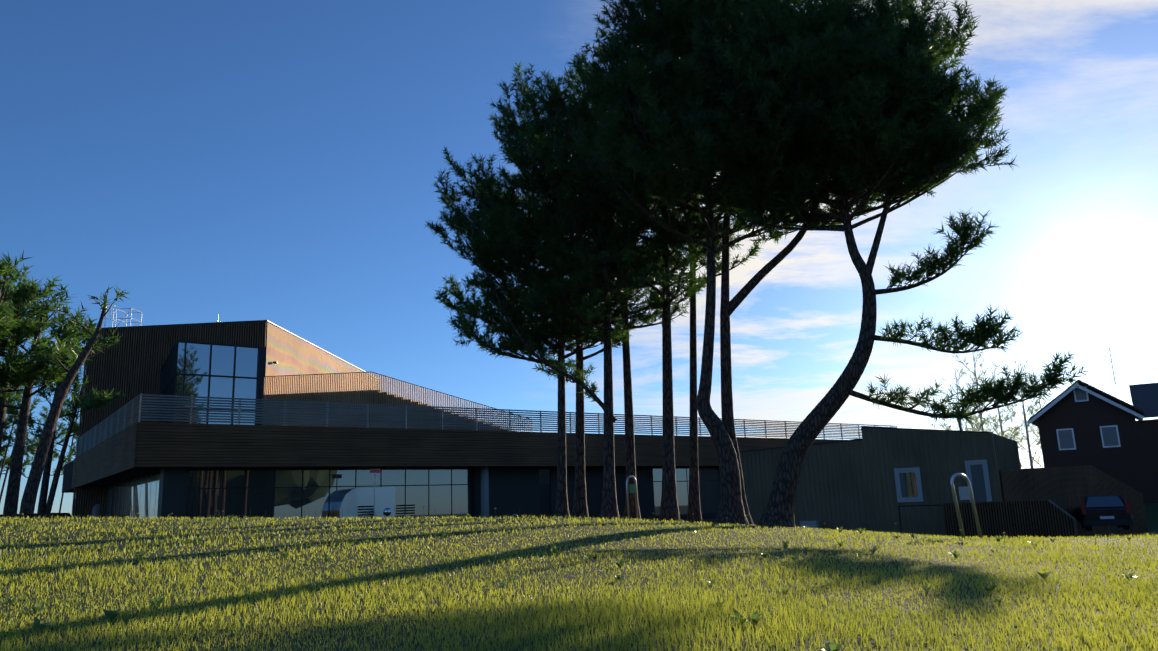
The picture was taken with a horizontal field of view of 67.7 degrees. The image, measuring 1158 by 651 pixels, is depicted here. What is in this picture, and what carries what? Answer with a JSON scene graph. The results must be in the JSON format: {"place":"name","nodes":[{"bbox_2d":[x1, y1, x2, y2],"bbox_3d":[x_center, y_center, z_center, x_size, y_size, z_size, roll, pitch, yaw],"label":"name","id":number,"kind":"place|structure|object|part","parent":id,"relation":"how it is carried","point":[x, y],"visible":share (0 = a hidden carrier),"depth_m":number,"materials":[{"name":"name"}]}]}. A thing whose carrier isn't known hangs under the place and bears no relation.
{"place":"outdoors","nodes":[
{"label":"outdoors","id":0,"kind":"place"},
{"bbox_2d":[358,504,414,517],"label":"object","id":1,"kind":"structure","parent":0,"point":[396,510],"depth_m":43.06,"materials":[{"name":"black metal"}]},
{"bbox_2d":[0,503,1157,650],"bbox_3d":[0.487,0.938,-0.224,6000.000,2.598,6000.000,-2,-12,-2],"label":"ground","id":2,"kind":"structure","parent":0,"point":[1151,510],"depth_m":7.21,"materials":[{"name":"green plant"}]},
{"bbox_2d":[0,513,74,518],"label":"hedge","id":3,"kind":"object","parent":2,"relation":"on","point":[41,515],"visible":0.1,"depth_m":40.93,"materials":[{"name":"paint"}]},
{"bbox_2d":[0,250,130,518],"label":"trees","id":4,"kind":"object","parent":2,"relation":"on","point":[18,293],"depth_m":34.68,"materials":[{"name":"green plant"}]},
{"bbox_2d":[91,504,100,518],"bbox_3d":[-21.524,9.063,38.300,0.558,2.230,0.198,5,-14,-29],"label":"concrete wedge sculpture","id":5,"kind":"object","parent":2,"relation":"on","point":[96,511],"visible":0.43,"depth_m":38.42,"materials":[{"name":"grey concrete"}]},
{"bbox_2d":[73,322,266,518],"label":"tower","id":6,"kind":"structure","parent":2,"relation":"on","point":[149,373],"depth_m":54.94,"materials":[{"name":"black wood"}]},
{"bbox_2d":[101,303,141,327],"bbox_3d":[-29.830,-0.258,56.088,1.933,2.050,1.892,-2,-12,-2],"label":"rooftop railing","id":7,"kind":"object","parent":6,"relation":"on","point":[126,318],"visible":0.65,"depth_m":55.90,"materials":[{"name":"white metal"}]},
{"bbox_2d":[71,321,265,518],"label":"tower slats","id":8,"kind":"object","parent":6,"relation":"attached to","point":[135,377],"visible":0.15,"depth_m":54.80,"materials":[{"name":"black wood"}]},
{"bbox_2d":[101,320,375,377],"bbox_3d":[-25.058,2.635,67.945,13.790,0.080,26.924,-2,-12,-2],"label":"roof edge","id":9,"kind":"object","parent":6,"relation":"on","point":[235,322],"visible":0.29,"depth_m":55.33,"materials":[{"name":"grey metal"}]},
{"bbox_2d":[264,322,375,393],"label":"tower slats","id":10,"kind":"object","parent":6,"relation":"attached to","point":[290,354],"depth_m":60.03,"materials":[{"name":"brown wood"}]},
{"bbox_2d":[331,487,394,517],"bbox_3d":[-10.767,9.254,42.805,3.175,2.350,2.820,-2,-12,-2],"label":"van","id":11,"kind":"object","parent":2,"relation":"on","point":[348,502],"visible":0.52,"depth_m":42.28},
{"bbox_2d":[374,473,375,515],"bbox_3d":[-9.745,8.537,41.137,0.060,3.383,0.060,-2,-12,-2],"label":"pole","id":12,"kind":"object","parent":2,"relation":"on","point":[374,491],"visible":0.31,"depth_m":41.25,"materials":[{"name":"grey metal"}]},
{"bbox_2d":[370,469,380,472],"bbox_3d":[-9.776,6.973,41.432,0.459,0.200,0.318,-2,-12,-2],"label":"exit sign","id":13,"kind":"object","parent":12,"relation":"attached to","point":[375,470],"visible":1,"depth_m":41.42,"materials":[{"name":"red plastic"}]},
{"bbox_2d":[105,467,701,517],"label":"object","id":14,"kind":"object","parent":2,"relation":"on","point":[477,493],"depth_m":47.42,"materials":[{"name":"black metal"}]},
{"bbox_2d":[62,425,761,492],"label":"wood cladding","id":15,"kind":"structure","parent":14,"relation":"on","point":[128,474],"depth_m":44.13,"materials":[{"name":"black wood"}]},
{"bbox_2d":[157,341,265,424],"bbox_3d":[-23.021,4.366,52.681,6.765,6.400,3.541,-2,-12,-2],"label":"window frame","id":16,"kind":"object","parent":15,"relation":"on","point":[170,374],"visible":0.56,"depth_m":52.86,"materials":[{"name":"black metal"}]},
{"bbox_2d":[160,342,257,424],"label":"glass bay panes","id":17,"kind":"object","parent":16,"relation":"in","point":[198,359],"visible":0.36,"depth_m":52.60,"materials":[{"name":"blue glass"}]},
{"bbox_2d":[267,390,506,430],"bbox_3d":[-11.223,5.787,54.206,16.979,3.400,3.120,-2,-12,-2],"label":"roof stair core","id":18,"kind":"object","parent":15,"relation":"on","point":[382,410],"visible":0.17,"depth_m":53.48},
{"bbox_2d":[262,372,532,431],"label":"roof stair fins","id":19,"kind":"object","parent":18,"relation":"attached to","point":[279,390],"visible":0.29,"depth_m":53.59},
{"bbox_2d":[264,372,529,418],"bbox_3d":[-11.310,4.486,53.446,16.854,3.435,1.396,-2,-12,-2],"label":"roof stair handrail","id":20,"kind":"object","parent":19,"relation":"on","point":[389,377],"visible":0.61,"depth_m":53.72,"materials":[{"name":"grey metal"}]},
{"bbox_2d":[382,391,508,430],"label":"roof stair steps","id":21,"kind":"structure","parent":18,"relation":"on","point":[437,408],"depth_m":53.55,"materials":[{"name":"grey concrete"}]},
{"bbox_2d":[71,422,841,488],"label":"podium band boards","id":22,"kind":"object","parent":15,"relation":"on","point":[272,446],"visible":0.75,"depth_m":42.78,"materials":[{"name":"brown wood"}]},
{"bbox_2d":[75,394,896,456],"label":"terrace railing slats","id":23,"kind":"object","parent":22,"relation":"on","point":[572,425],"visible":0.67,"depth_m":43.96,"materials":[{"name":"grey metal"}]},
{"bbox_2d":[76,396,890,454],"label":"terrace railing posts","id":24,"kind":"object","parent":15,"relation":"on","point":[405,423],"visible":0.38,"depth_m":45.34,"materials":[{"name":"grey metal"}]},
{"bbox_2d":[110,467,719,518],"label":"ground floor glazing","id":25,"kind":"structure","parent":14,"relation":"attached to","point":[259,502],"depth_m":43.07,"materials":[{"name":"clear glass"}]},
{"bbox_2d":[110,467,719,520],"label":"ground floor mullions","id":26,"kind":"object","parent":25,"relation":"attached to","point":[705,515],"visible":0.35,"depth_m":44.27,"materials":[{"name":"black metal"}]},
{"bbox_2d":[157,468,719,520],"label":"ground floor solid panels","id":27,"kind":"object","parent":14,"relation":"attached to","point":[512,491],"visible":0.42,"depth_m":49.02,"materials":[{"name":"grey"}]},
{"bbox_2d":[480,467,488,517],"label":"round column","id":28,"kind":"structure","parent":2,"relation":"on","point":[484,473],"depth_m":46.54,"materials":[{"name":"grey concrete"}]},
{"bbox_2d":[21,506,1004,537],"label":"weed flower heads","id":29,"kind":"object","parent":2,"relation":"on","point":[494,508],"visible":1,"depth_m":14.00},
{"bbox_2d":[169,517,966,559],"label":"weed leaves","id":30,"kind":"object","parent":2,"relation":"on","point":[595,558],"visible":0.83,"depth_m":13.74,"materials":[{"name":"green plant"}]},
{"bbox_2d":[3,513,1135,650],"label":"weeds","id":31,"kind":"object","parent":2,"relation":"on","point":[111,615],"visible":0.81,"depth_m":6.00,"materials":[{"name":"green plant"}]},
{"bbox_2d":[50,507,1118,560],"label":"weed stalks","id":32,"kind":"object","parent":2,"relation":"on","point":[595,527],"visible":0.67,"depth_m":14.60,"materials":[{"name":"green plant"}]},
{"bbox_2d":[626,475,637,519],"bbox_3d":[1.479,4.958,23.947,0.318,1.579,0.278,-2,-12,-2],"label":"lawn hoop","id":33,"kind":"object","parent":2,"relation":"on","point":[627,495],"visible":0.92,"depth_m":23.98,"materials":[{"name":"silver metal"}]},
{"bbox_2d":[630,484,634,492],"bbox_3d":[1.488,4.540,24.008,0.161,0.240,0.138,-2,-12,-2],"label":"sign","id":34,"kind":"object","parent":33,"relation":"attached to","point":[632,488],"visible":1,"depth_m":24.00,"materials":[{"name":"green plastic"}]},
{"bbox_2d":[588,518,811,528],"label":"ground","id":35,"kind":"structure","parent":2,"relation":"on","point":[736,524],"depth_m":20.19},
{"bbox_2d":[424,0,1088,527],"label":"pine trees","id":36,"kind":"object","parent":2,"relation":"on","point":[880,46],"depth_m":21.46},
{"bbox_2d":[799,520,819,529],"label":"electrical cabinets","id":37,"kind":"object","parent":2,"relation":"on","point":[813,524],"visible":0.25,"depth_m":41.63,"materials":[{"name":"grey metal"}]},
{"bbox_2d":[739,428,1001,536],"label":"annex walls","id":38,"kind":"structure","parent":2,"relation":"on","point":[964,459],"depth_m":41.16,"materials":[{"name":"black wood"}]},
{"bbox_2d":[739,426,992,452],"bbox_3d":[13.226,5.434,42.278,10.752,0.856,7.486,-2,-12,-2],"label":"roof edge","id":39,"kind":"object","parent":38,"relation":"on","point":[876,428],"visible":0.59,"depth_m":41.39,"materials":[{"name":"metal"}]},
{"bbox_2d":[741,428,1020,535],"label":"annex battens","id":40,"kind":"object","parent":38,"relation":"attached to","point":[1006,450],"visible":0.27,"depth_m":41.23,"materials":[{"name":"black wood"}]},
{"bbox_2d":[904,472,917,496],"bbox_3d":[15.414,7.447,40.330,0.588,1.132,0.402,-2,-12,-2],"label":"curtain","id":41,"kind":"object","parent":38,"relation":"in","point":[913,484],"visible":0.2,"depth_m":40.27,"materials":[{"name":"fabric"}]},
{"bbox_2d":[894,459,991,501],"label":"window frames","id":42,"kind":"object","parent":38,"relation":"attached to","point":[916,470],"visible":0.67,"depth_m":39.95,"materials":[{"name":"white wood"}]},
{"bbox_2d":[899,464,986,501],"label":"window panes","id":43,"kind":"object","parent":38,"relation":"in","point":[978,482],"visible":0.71,"depth_m":38.76,"materials":[{"name":"glass"}]},
{"bbox_2d":[898,504,941,531],"bbox_3d":[14.550,8.707,36.509,1.566,2.164,0.884,-2,-12,-2],"label":"ramp handrail","id":44,"kind":"object","parent":2,"relation":"on","point":[911,506],"visible":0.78,"depth_m":36.91,"materials":[{"name":"black metal"}]},
{"bbox_2d":[948,403,965,430],"bbox_3d":[25.113,9.210,56.138,1.100,8.376,0.300,-2,-12,-2],"label":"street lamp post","id":45,"kind":"object","parent":2,"relation":"on","point":[959,421],"visible":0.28,"depth_m":56.77,"materials":[{"name":"grey metal"}]},
{"bbox_2d":[950,473,982,539],"bbox_3d":[7.104,3.449,15.774,0.523,1.492,0.124,-2,-12,-2],"label":"lawn hoop","id":46,"kind":"object","parent":2,"relation":"on","point":[954,476],"visible":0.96,"depth_m":15.79,"materials":[{"name":"silver metal"}]},
{"bbox_2d":[958,486,969,499],"bbox_3d":[7.061,3.073,15.812,0.200,0.240,0.040,-2,-12,-2],"label":"lawn hoop plate","id":47,"kind":"object","parent":46,"relation":"attached to","point":[964,493],"visible":1,"depth_m":15.80,"materials":[{"name":"white metal"}]},
{"bbox_2d":[942,500,1078,537],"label":"ramp wall","id":48,"kind":"structure","parent":2,"relation":"on","point":[1068,515],"depth_m":34.86,"materials":[{"name":"black wood"}]},
{"bbox_2d":[942,499,1075,537],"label":"ramp wall slats","id":49,"kind":"object","parent":48,"relation":"attached to","point":[1008,519],"visible":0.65,"depth_m":34.88,"materials":[{"name":"brown wood"}]},
{"bbox_2d":[1000,465,1148,537],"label":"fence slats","id":50,"kind":"object","parent":2,"relation":"on","point":[1067,488],"visible":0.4,"depth_m":41.37,"materials":[{"name":"brown wood"}]},
{"bbox_2d":[1037,382,1157,502],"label":"neighbour house walls","id":51,"kind":"structure","parent":2,"relation":"on","point":[1132,461],"depth_m":56.30,"materials":[{"name":"wood"}]},
{"bbox_2d":[1027,383,1143,449],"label":"house trim","id":52,"kind":"structure","parent":51,"relation":"attached to","point":[1059,398],"depth_m":57.03,"materials":[{"name":"wood"}]},
{"bbox_2d":[1058,388,1118,448],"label":"window panes","id":53,"kind":"structure","parent":51,"relation":"in","point":[1110,437],"depth_m":57.15,"materials":[{"name":"glass"}]},
{"bbox_2d":[1028,380,1157,426],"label":"roof","id":54,"kind":"structure","parent":51,"relation":"on","point":[1144,397],"depth_m":57.33,"materials":[{"name":"metal"}]},
{"bbox_2d":[1103,348,1117,383],"bbox_3d":[37.150,2.817,60.111,1.000,2.600,0.053,-9,-14,30],"label":"antenna","id":55,"kind":"object","parent":51,"relation":"attached to","point":[1112,364],"visible":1,"depth_m":60.12,"materials":[{"name":"grey metal"}]},
{"bbox_2d":[1076,495,1133,529],"bbox_3d":[23.624,8.435,38.974,1.840,1.462,4.330,-8,-13,25],"label":"parked car","id":56,"kind":"object","parent":2,"relation":"on","point":[1109,510],"visible":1,"depth_m":37.25,"materials":[{"name":"black paint"}]},
{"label":"parked car windows","id":57,"kind":"part","parent":56,"relation":"part of","materials":[{"name":"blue glass"}]},
{"bbox_3d":[-9.284,9.690,41.703,0.035,1.332,0.040,-2,-12,-2],"label":"chrome sphere","id":58,"kind":"object","parent":2,"relation":"on","visible":0},
{"bbox_2d":[383,508,390,515],"bbox_3d":[-9.309,9.039,41.842,0.400,0.400,0.400,-2,-12,-2],"label":"chrome sphere on stand","id":59,"kind":"object","parent":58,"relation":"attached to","point":[386,511],"visible":1,"depth_m":41.71,"materials":[{"name":"silver metal"}]},
{"bbox_2d":[0,0,1157,514],"label":"sky","id":60,"kind":"structure","parent":0,"point":[278,162],"materials":[{"name":"blue"}]},
{"bbox_2d":[929,348,1052,468],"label":"birch","id":61,"kind":"object","parent":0,"point":[987,422],"depth_m":80.91,"materials":[{"name":"green plant"}]},
{"bbox_2d":[999,471,1003,500],"bbox_3d":[23.777,8.854,41.019,10.013,4.283,5.490,-2,-12,-2],"label":"fence backing","id":62,"kind":"object","parent":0,"point":[1001,485],"visible":0.1,"depth_m":38.46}
]}

